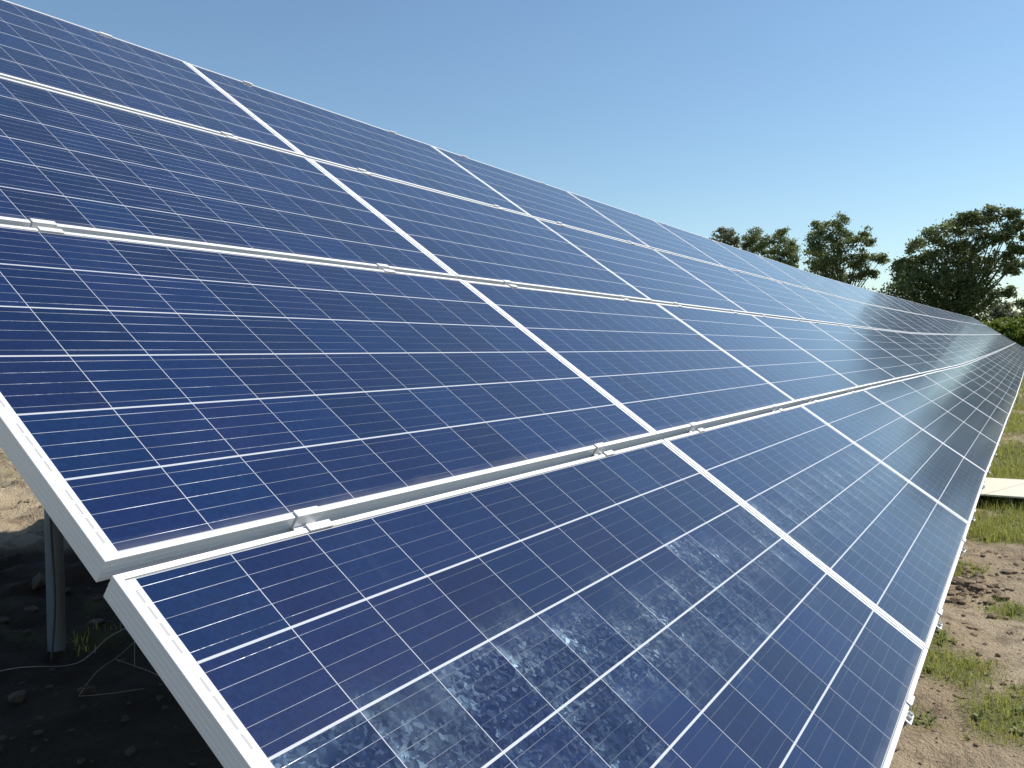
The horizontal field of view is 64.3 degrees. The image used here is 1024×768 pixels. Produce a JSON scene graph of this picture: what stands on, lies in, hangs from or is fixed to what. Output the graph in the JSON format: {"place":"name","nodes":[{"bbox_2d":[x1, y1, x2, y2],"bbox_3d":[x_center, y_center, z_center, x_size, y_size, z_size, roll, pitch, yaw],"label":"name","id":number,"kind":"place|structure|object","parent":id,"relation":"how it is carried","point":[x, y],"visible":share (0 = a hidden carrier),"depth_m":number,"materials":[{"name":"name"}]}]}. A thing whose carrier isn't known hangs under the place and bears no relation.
{"place":"outdoors","nodes":[
{"label":"outdoors","id":0,"kind":"place"},
{"bbox_2d":[0,377,1023,767],"bbox_3d":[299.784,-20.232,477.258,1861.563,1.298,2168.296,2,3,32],"label":"ground","id":1,"kind":"structure","parent":0,"point":[110,741],"depth_m":2.96,"materials":[{"name":"soil"}]},
{"bbox_2d":[0,628,125,670],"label":"cable","id":2,"kind":"object","parent":1,"relation":"on","point":[64,665],"visible":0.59,"depth_m":2.93,"materials":[{"name":"rubber"}]},
{"bbox_2d":[0,544,202,767],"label":"damp clods","id":3,"kind":"object","parent":1,"relation":"on","point":[39,580],"visible":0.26,"depth_m":2.71,"materials":[{"name":"brown soil"}]},
{"bbox_2d":[79,642,133,694],"bbox_3d":[-1.418,0.958,2.921,0.070,0.095,0.569,0,3,4],"label":"dry stalk","id":4,"kind":"object","parent":1,"relation":"on","point":[104,665],"visible":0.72,"depth_m":2.89,"materials":[{"name":"brown plant"}]},
{"bbox_2d":[0,431,1023,764],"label":"soil clods","id":5,"kind":"object","parent":1,"relation":"on","point":[976,583],"visible":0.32,"depth_m":4.35,"materials":[{"name":"brown soil"}]},
{"bbox_2d":[44,343,1023,728],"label":"mounting rack","id":6,"kind":"object","parent":1,"relation":"on","point":[60,595],"visible":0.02,"depth_m":3.01,"materials":[{"name":"metal"}]},
{"bbox_2d":[49,516,55,662],"bbox_3d":[-1.661,0.501,2.931,0.019,0.985,0.120,-1,3,-26],"label":"hanging cable","id":7,"kind":"object","parent":6,"relation":"hanging from","point":[54,591],"visible":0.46,"depth_m":2.97,"materials":[{"name":"black plastic"}]},
{"bbox_2d":[0,0,302,155],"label":"solar panel","id":8,"kind":"object","parent":6,"relation":"attached to","point":[42,50],"visible":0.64,"depth_m":3.27,"materials":[{"name":"glass"},{"name":"silicon"},{"name":"aluminium"}]},
{"bbox_2d":[0,77,455,278],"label":"solar panel","id":9,"kind":"object","parent":6,"relation":"attached to","point":[72,164],"visible":0.81,"depth_m":2.54,"materials":[{"name":"glass"},{"name":"silicon"},{"name":"aluminium"}]},
{"bbox_2d":[220,131,238,139],"bbox_3d":[-1.142,-0.988,3.279,0.053,0.030,0.055,40,22,24],"label":"clamp","id":10,"kind":"object","parent":9,"relation":"attached to","point":[228,135],"visible":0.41,"depth_m":3.27,"materials":[{"name":"metal"}]},
{"bbox_2d":[0,224,655,581],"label":"solar panel","id":11,"kind":"object","parent":6,"relation":"attached to","point":[160,403],"visible":0.98,"depth_m":1.73,"materials":[{"name":"glass"},{"name":"silicon"},{"name":"aluminium"}]},
{"bbox_2d":[30,218,64,233],"bbox_3d":[-1.064,-0.349,1.857,0.052,0.030,0.055,40,22,25],"label":"clamp","id":12,"kind":"object","parent":11,"relation":"attached to","point":[45,225],"visible":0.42,"depth_m":1.85,"materials":[{"name":"metal"}]},
{"bbox_2d":[376,263,395,272],"bbox_3d":[-0.444,-0.392,2.835,0.053,0.030,0.055,41,22,26],"label":"clamp","id":13,"kind":"object","parent":11,"relation":"attached to","point":[385,267],"visible":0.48,"depth_m":2.83,"materials":[{"name":"metal"}]},
{"bbox_2d":[188,63,530,215],"bbox_3d":[-0.756,-1.329,4.669,0.992,0.042,1.963,40,22,25],"label":"solar panel","id":14,"kind":"object","parent":6,"relation":"attached to","point":[307,130],"visible":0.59,"depth_m":4.44,"materials":[{"name":"glass"},{"name":"silicon"},{"name":"aluminium"}]},
{"bbox_2d":[308,158,651,301],"bbox_3d":[-0.044,-0.736,4.245,0.992,0.041,1.963,40,22,25],"label":"solar panel","id":15,"kind":"object","parent":6,"relation":"attached to","point":[464,239],"visible":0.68,"depth_m":3.99,"materials":[{"name":"glass"},{"name":"silicon"},{"name":"aluminium"}]},
{"bbox_2d":[103,440,927,767],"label":"solar panel","id":16,"kind":"object","parent":6,"relation":"attached to","point":[659,604],"visible":1,"depth_m":1.48,"materials":[{"name":"glass"}]},
{"bbox_2d":[292,506,333,530],"bbox_3d":[-0.354,0.246,1.432,0.052,0.030,0.055,40,22,25],"label":"clamp","id":17,"kind":"object","parent":16,"relation":"attached to","point":[308,517],"visible":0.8,"depth_m":1.43,"materials":[{"name":"metal"}]},
{"bbox_2d":[593,442,614,455],"bbox_3d":[0.268,0.203,2.411,0.052,0.030,0.055,40,22,24],"label":"clamp","id":18,"kind":"object","parent":16,"relation":"attached to","point":[600,448],"visible":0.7,"depth_m":2.41,"materials":[{"name":"metal"}]},
{"bbox_2d":[433,146,649,247],"bbox_3d":[0.300,-1.402,6.331,0.992,0.042,1.963,40,22,25],"label":"solar panel","id":19,"kind":"object","parent":6,"relation":"attached to","point":[540,200],"visible":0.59,"depth_m":6.17,"materials":[{"name":"glass"},{"name":"silicon"},{"name":"aluminium"}]},
{"bbox_2d":[463,280,795,441],"bbox_3d":[0.666,-0.140,3.821,0.992,0.042,1.963,40,22,25],"label":"solar panel","id":20,"kind":"object","parent":6,"relation":"attached to","point":[660,372],"visible":0.77,"depth_m":3.54,"materials":[{"name":"glass"}]},
{"bbox_2d":[503,280,517,286],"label":"clamp","id":21,"kind":"object","parent":20,"relation":"attached to","point":[508,282],"visible":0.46,"depth_m":3.50,"materials":[{"name":"metal"}]},
{"bbox_2d":[536,218,747,313],"bbox_3d":[1.010,-0.808,5.906,0.992,0.040,1.963,40,22,25],"label":"solar panel","id":22,"kind":"object","parent":6,"relation":"attached to","point":[653,275],"visible":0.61,"depth_m":5.73,"materials":[{"name":"glass"}]},
{"bbox_2d":[567,191,723,266],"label":"solar panel","id":23,"kind":"object","parent":6,"relation":"attached to","point":[651,234],"visible":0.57,"depth_m":7.85,"materials":[{"name":"glass"},{"name":"silicon"},{"name":"aluminium"}]},
{"bbox_2d":[653,220,773,279],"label":"solar panel","id":24,"kind":"object","parent":6,"relation":"attached to","point":[720,254],"visible":0.63,"depth_m":9.54,"materials":[{"name":"glass"}]},
{"bbox_2d":[654,249,805,320],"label":"solar panel","id":25,"kind":"object","parent":6,"relation":"attached to","point":[739,291],"visible":0.68,"depth_m":7.42,"materials":[{"name":"glass"}]},
{"bbox_2d":[656,303,858,406],"bbox_3d":[1.721,-0.214,5.483,0.992,0.041,1.963,40,22,25],"label":"solar panel","id":26,"kind":"object","parent":6,"relation":"attached to","point":[793,371],"visible":0.81,"depth_m":5.29,"materials":[{"name":"glass"}]},
{"bbox_2d":[713,240,810,289],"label":"solar panel","id":27,"kind":"object","parent":6,"relation":"attached to","point":[766,267],"visible":0.69,"depth_m":11.21,"materials":[{"name":"glass"}]},
{"bbox_2d":[729,269,844,324],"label":"solar panel","id":28,"kind":"object","parent":6,"relation":"attached to","point":[795,302],"visible":0.63,"depth_m":9.12,"materials":[{"name":"glass"}]},
{"bbox_2d":[757,255,837,296],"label":"solar panel","id":29,"kind":"object","parent":6,"relation":"attached to","point":[800,277],"visible":0.62,"depth_m":12.88,"materials":[{"name":"glass"}]},
{"bbox_2d":[663,405,969,648],"bbox_3d":[1.377,0.456,3.396,0.992,0.040,1.963,40,22,25],"label":"solar panel","id":30,"kind":"object","parent":6,"relation":"attached to","point":[883,539],"visible":0.77,"depth_m":3.09,"materials":[{"name":"glass"}]},
{"bbox_2d":[688,422,704,431],"bbox_3d":[0.696,0.173,3.085,0.053,0.030,0.055,40,22,25],"label":"clamp","id":31,"kind":"object","parent":30,"relation":"attached to","point":[693,426],"visible":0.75,"depth_m":3.08,"materials":[{"name":"metal"}]},
{"bbox_2d":[752,315,895,390],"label":"solar panel","id":32,"kind":"object","parent":6,"relation":"attached to","point":[854,367],"visible":0.77,"depth_m":6.99,"materials":[{"name":"glass"}]},
{"bbox_2d":[777,281,871,328],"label":"solar panel","id":33,"kind":"object","parent":6,"relation":"attached to","point":[830,308],"visible":0.69,"depth_m":10.80,"materials":[{"name":"glass"}]},
{"bbox_2d":[790,266,858,301],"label":"solar panel","id":34,"kind":"object","parent":6,"relation":"attached to","point":[826,285],"visible":0.67,"depth_m":14.57,"materials":[{"name":"glass"}]},
{"bbox_2d":[817,275,875,305],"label":"solar panel","id":35,"kind":"object","parent":6,"relation":"attached to","point":[848,291],"visible":0.61,"depth_m":16.23,"materials":[{"name":"glass"}]},
{"bbox_2d":[814,291,892,330],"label":"solar panel","id":36,"kind":"object","parent":6,"relation":"attached to","point":[860,315],"visible":0.59,"depth_m":12.45,"materials":[{"name":"glass"}]},
{"bbox_2d":[837,281,890,308],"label":"solar panel","id":37,"kind":"object","parent":6,"relation":"attached to","point":[864,295],"visible":0.6,"depth_m":17.88,"materials":[{"name":"glass"}]},
{"bbox_2d":[808,321,920,380],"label":"solar panel","id":38,"kind":"object","parent":6,"relation":"attached to","point":[878,356],"visible":0.77,"depth_m":8.69,"materials":[{"name":"glass"}]},
{"bbox_2d":[842,298,908,332],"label":"solar panel","id":39,"kind":"object","parent":6,"relation":"attached to","point":[877,316],"visible":0.64,"depth_m":14.13,"materials":[{"name":"glass"}]},
{"bbox_2d":[853,285,901,310],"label":"solar panel","id":40,"kind":"object","parent":6,"relation":"attached to","point":[880,299],"visible":0.59,"depth_m":19.54,"materials":[{"name":"glass"}]},
{"bbox_2d":[869,290,911,312],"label":"solar panel","id":41,"kind":"object","parent":6,"relation":"attached to","point":[895,304],"visible":0.56,"depth_m":21.21,"materials":[{"name":"glass"}]},
{"bbox_2d":[862,303,920,333],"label":"solar panel","id":42,"kind":"object","parent":6,"relation":"attached to","point":[893,319],"visible":0.65,"depth_m":15.80,"materials":[{"name":"glass"}]},
{"bbox_2d":[848,326,937,375],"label":"solar panel","id":43,"kind":"object","parent":6,"relation":"attached to","point":[902,354],"visible":0.76,"depth_m":10.36,"materials":[{"name":"glass"}]},
{"bbox_2d":[801,389,986,523],"bbox_3d":[2.430,0.381,5.056,0.992,0.042,1.963,40,22,25],"label":"solar panel","id":44,"kind":"object","parent":6,"relation":"attached to","point":[944,475],"visible":0.8,"depth_m":4.84,"materials":[{"name":"glass"}]},
{"bbox_2d":[881,293,920,314],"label":"solar panel","id":45,"kind":"object","parent":6,"relation":"attached to","point":[901,304],"visible":0.62,"depth_m":22.84,"materials":[{"name":"glass"}]},
{"bbox_2d":[878,306,931,333],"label":"solar panel","id":46,"kind":"object","parent":6,"relation":"attached to","point":[921,330],"visible":0.65,"depth_m":17.44,"materials":[{"name":"glass"}]},
{"bbox_2d":[892,296,926,315],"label":"solar panel","id":47,"kind":"object","parent":6,"relation":"attached to","point":[911,306],"visible":0.58,"depth_m":24.52,"materials":[{"name":"glass"}]},
{"bbox_2d":[905,693,914,725],"bbox_3d":[0.976,0.801,2.008,0.026,0.058,0.060,2,3,33],"label":"end clamp","id":48,"kind":"object","parent":6,"relation":"attached to","point":[910,714],"visible":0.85,"depth_m":2.00,"materials":[{"name":"metal"}]},
{"bbox_2d":[875,329,949,370],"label":"solar panel","id":49,"kind":"object","parent":6,"relation":"attached to","point":[919,352],"visible":0.76,"depth_m":12.03,"materials":[{"name":"glass"}]},
{"bbox_2d":[894,310,939,333],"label":"solar panel","id":50,"kind":"object","parent":6,"relation":"attached to","point":[917,322],"visible":0.65,"depth_m":19.13,"materials":[{"name":"glass"}]},
{"bbox_2d":[902,299,934,316],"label":"solar panel","id":51,"kind":"object","parent":6,"relation":"attached to","point":[918,308],"visible":0.62,"depth_m":26.15,"materials":[{"name":"glass"}]},
{"bbox_2d":[910,301,939,317],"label":"solar panel","id":52,"kind":"object","parent":6,"relation":"attached to","point":[926,310],"visible":0.59,"depth_m":27.83,"materials":[{"name":"glass"}]},
{"bbox_2d":[906,312,946,334],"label":"solar panel","id":53,"kind":"object","parent":6,"relation":"attached to","point":[933,327],"visible":0.72,"depth_m":20.81,"materials":[{"name":"glass"}]},
{"bbox_2d":[894,331,959,367],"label":"solar panel","id":54,"kind":"object","parent":6,"relation":"attached to","point":[942,357],"visible":0.67,"depth_m":13.70,"materials":[{"name":"glass"}]},
{"bbox_2d":[863,380,997,471],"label":"solar panel","id":55,"kind":"object","parent":6,"relation":"attached to","point":[950,430],"visible":0.75,"depth_m":6.56,"materials":[{"name":"glass"}]},
{"bbox_2d":[917,303,945,318],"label":"solar panel","id":56,"kind":"object","parent":6,"relation":"attached to","point":[930,310],"visible":0.59,"depth_m":29.52,"materials":[{"name":"glass"}]},
{"bbox_2d":[915,314,953,334],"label":"solar panel","id":57,"kind":"object","parent":6,"relation":"attached to","point":[936,325],"visible":0.76,"depth_m":22.41,"materials":[{"name":"glass"}]},
{"bbox_2d":[924,305,950,319],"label":"solar panel","id":58,"kind":"object","parent":6,"relation":"attached to","point":[937,312],"visible":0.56,"depth_m":31.20,"materials":[{"name":"glass"}]},
{"bbox_2d":[910,333,967,365],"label":"solar panel","id":59,"kind":"object","parent":6,"relation":"attached to","point":[943,350],"visible":0.82,"depth_m":15.37,"materials":[{"name":"glass"}]},
{"bbox_2d":[936,607,942,629],"bbox_3d":[1.402,0.771,2.680,0.026,0.059,0.061,2,3,32],"label":"end clamp","id":60,"kind":"object","parent":6,"relation":"attached to","point":[939,622],"visible":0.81,"depth_m":2.66,"materials":[{"name":"metal"}]},
{"bbox_2d":[923,315,957,334],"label":"solar panel","id":61,"kind":"object","parent":6,"relation":"attached to","point":[942,325],"visible":0.72,"depth_m":24.11,"materials":[{"name":"glass"}]},
{"bbox_2d":[930,316,963,334],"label":"solar panel","id":62,"kind":"object","parent":6,"relation":"attached to","point":[948,326],"visible":0.77,"depth_m":25.77,"materials":[{"name":"glass"}]},
{"bbox_2d":[923,334,973,363],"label":"solar panel","id":63,"kind":"object","parent":6,"relation":"attached to","point":[954,350],"visible":0.84,"depth_m":17.01,"materials":[{"name":"glass"}]},
{"bbox_2d":[900,375,1004,443],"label":"solar panel","id":64,"kind":"object","parent":6,"relation":"attached to","point":[963,410],"visible":0.74,"depth_m":8.27,"materials":[{"name":"glass"}]},
{"bbox_2d":[938,318,967,334],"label":"solar panel","id":65,"kind":"object","parent":6,"relation":"attached to","point":[953,326],"visible":0.74,"depth_m":27.45,"materials":[{"name":"glass"}]},
{"bbox_2d":[933,334,978,360],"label":"solar panel","id":66,"kind":"object","parent":6,"relation":"attached to","point":[958,347],"visible":0.71,"depth_m":18.69,"materials":[{"name":"glass"}]},
{"bbox_2d":[944,319,971,334],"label":"solar panel","id":67,"kind":"object","parent":6,"relation":"attached to","point":[960,328],"visible":0.69,"depth_m":29.09,"materials":[{"name":"glass"}]},
{"bbox_2d":[942,334,982,358],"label":"solar panel","id":68,"kind":"object","parent":6,"relation":"attached to","point":[964,346],"visible":0.77,"depth_m":20.32,"materials":[{"name":"glass"}]},
{"bbox_2d":[949,320,975,334],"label":"solar panel","id":69,"kind":"object","parent":6,"relation":"attached to","point":[962,327],"visible":0.61,"depth_m":30.80,"materials":[{"name":"glass"}]},
{"bbox_2d":[923,371,1008,426],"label":"solar panel","id":70,"kind":"object","parent":6,"relation":"attached to","point":[972,398],"visible":0.78,"depth_m":9.92,"materials":[{"name":"glass"}]},
{"bbox_2d":[950,335,987,355],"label":"solar panel","id":71,"kind":"object","parent":6,"relation":"attached to","point":[969,345],"visible":0.73,"depth_m":22.04,"materials":[{"name":"glass"}]},
{"bbox_2d":[956,335,989,355],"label":"solar panel","id":72,"kind":"object","parent":6,"relation":"attached to","point":[974,345],"visible":0.74,"depth_m":23.65,"materials":[{"name":"glass"}]},
{"bbox_2d":[941,368,1012,414],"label":"solar panel","id":73,"kind":"object","parent":6,"relation":"attached to","point":[982,391],"visible":0.8,"depth_m":11.60,"materials":[{"name":"glass"}]},
{"bbox_2d":[961,335,992,353],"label":"solar panel","id":74,"kind":"object","parent":6,"relation":"attached to","point":[977,343],"visible":0.57,"depth_m":25.32,"materials":[{"name":"glass"}]},
{"bbox_2d":[966,335,995,352],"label":"solar panel","id":75,"kind":"object","parent":6,"relation":"attached to","point":[981,343],"visible":0.7,"depth_m":26.95,"materials":[{"name":"glass"}]},
{"bbox_2d":[954,366,1014,404],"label":"solar panel","id":76,"kind":"object","parent":6,"relation":"attached to","point":[992,388],"visible":0.77,"depth_m":13.30,"materials":[{"name":"glass"}]},
{"bbox_2d":[970,335,998,351],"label":"solar panel","id":77,"kind":"object","parent":6,"relation":"attached to","point":[985,343],"visible":0.64,"depth_m":28.68,"materials":[{"name":"glass"}]},
{"bbox_2d":[974,335,1000,349],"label":"solar panel","id":78,"kind":"object","parent":6,"relation":"attached to","point":[987,342],"visible":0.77,"depth_m":30.33,"materials":[{"name":"glass"}]},
{"bbox_2d":[962,363,1017,398],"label":"solar panel","id":79,"kind":"object","parent":6,"relation":"attached to","point":[992,380],"visible":0.75,"depth_m":14.94,"materials":[{"name":"glass"}]},
{"bbox_2d":[970,361,1018,391],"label":"solar panel","id":80,"kind":"object","parent":6,"relation":"attached to","point":[993,374],"visible":0.73,"depth_m":16.60,"materials":[{"name":"glass"}]},
{"bbox_2d":[976,359,1019,386],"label":"solar panel","id":81,"kind":"object","parent":6,"relation":"attached to","point":[999,372],"visible":0.69,"depth_m":18.27,"materials":[{"name":"glass"}]},
{"bbox_2d":[981,357,1021,382],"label":"solar panel","id":82,"kind":"object","parent":6,"relation":"attached to","point":[1002,369],"visible":0.67,"depth_m":19.95,"materials":[{"name":"glass"}]},
{"bbox_2d":[986,355,1022,378],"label":"solar panel","id":83,"kind":"object","parent":6,"relation":"attached to","point":[1004,366],"visible":0.76,"depth_m":21.56,"materials":[{"name":"glass"}]},
{"bbox_2d":[989,354,1022,375],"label":"solar panel","id":84,"kind":"object","parent":6,"relation":"attached to","point":[1006,364],"visible":0.61,"depth_m":23.26,"materials":[{"name":"glass"}]},
{"bbox_2d":[993,353,1023,372],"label":"solar panel","id":85,"kind":"object","parent":6,"relation":"attached to","point":[1009,363],"visible":0.62,"depth_m":24.94,"materials":[{"name":"glass"}]},
{"bbox_2d":[996,352,1023,369],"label":"solar panel","id":86,"kind":"object","parent":6,"relation":"attached to","point":[1009,360],"visible":0.62,"depth_m":26.58,"materials":[{"name":"glass"}]},
{"bbox_2d":[998,351,1023,366],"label":"solar panel","id":87,"kind":"object","parent":6,"relation":"attached to","point":[1010,358],"visible":0.73,"depth_m":28.23,"materials":[{"name":"glass"}]},
{"bbox_2d":[1000,350,1023,364],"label":"solar panel","id":88,"kind":"object","parent":6,"relation":"attached to","point":[1012,357],"visible":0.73,"depth_m":29.90,"materials":[{"name":"glass"}]},
{"bbox_2d":[709,227,741,248],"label":"broadleaf tree","id":89,"kind":"object","parent":1,"relation":"on","point":[724,236],"visible":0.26,"depth_m":184.63,"materials":[{"name":"green plant"}]},
{"bbox_2d":[737,226,776,259],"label":"broadleaf tree","id":90,"kind":"object","parent":1,"relation":"on","point":[752,239],"visible":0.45,"depth_m":149.65,"materials":[{"name":"green plant"}]},
{"bbox_2d":[764,226,805,267],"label":"broadleaf tree","id":91,"kind":"object","parent":1,"relation":"on","point":[791,249],"visible":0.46,"depth_m":145.23,"materials":[{"name":"green plant"}]},
{"bbox_2d":[800,211,890,289],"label":"broadleaf tree","id":92,"kind":"object","parent":1,"relation":"on","point":[822,261],"visible":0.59,"depth_m":122.77,"materials":[{"name":"green plant"}]},
{"bbox_2d":[872,204,1023,321],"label":"broadleaf tree","id":93,"kind":"object","parent":1,"relation":"on","point":[962,289],"visible":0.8,"depth_m":101.54,"materials":[{"name":"green plant"}]},
{"bbox_2d":[911,464,1023,733],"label":"weeds","id":94,"kind":"object","parent":1,"relation":"on","point":[975,715],"visible":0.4,"depth_m":3.36,"materials":[{"name":"green plant"}]},
{"bbox_2d":[987,317,1006,333],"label":"shrub","id":95,"kind":"object","parent":1,"relation":"on","point":[997,322],"visible":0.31,"depth_m":75.90,"materials":[{"name":"green plant"}]},
{"bbox_2d":[980,477,1023,498],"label":"plywood board","id":96,"kind":"object","parent":1,"relation":"on","point":[1003,487],"depth_m":7.00,"materials":[{"name":"beige wood"}]},
{"bbox_2d":[984,300,1022,320],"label":"shrub","id":97,"kind":"object","parent":1,"relation":"on","point":[1006,310],"visible":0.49,"depth_m":84.67,"materials":[{"name":"green plant"}]},
{"bbox_2d":[1000,315,1016,334],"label":"shrub","id":98,"kind":"object","parent":1,"relation":"on","point":[1005,319],"visible":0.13,"depth_m":76.49,"materials":[{"name":"green plant"}]},
{"bbox_2d":[999,319,1023,345],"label":"shrub","id":99,"kind":"object","parent":1,"relation":"on","point":[1014,330],"visible":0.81,"depth_m":74.05,"materials":[{"name":"green plant"}]},
{"bbox_2d":[1012,293,1023,319],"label":"broadleaf tree","id":100,"kind":"object","parent":1,"relation":"on","point":[1019,304],"visible":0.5,"depth_m":117.88,"materials":[{"name":"green plant"}]},
{"bbox_2d":[1015,315,1023,346],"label":"shrub","id":101,"kind":"object","parent":1,"relation":"on","point":[1021,319],"visible":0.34,"depth_m":74.53,"materials":[{"name":"green plant"}]},
{"bbox_2d":[6,0,1023,322],"label":"sky","id":102,"kind":"structure","parent":0,"point":[698,117],"materials":[{"name":"blue"}]},
{"bbox_2d":[66,375,1023,745],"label":"grass","id":103,"kind":"structure","parent":0,"point":[992,529],"depth_m":4.72,"materials":[{"name":"green plant"}]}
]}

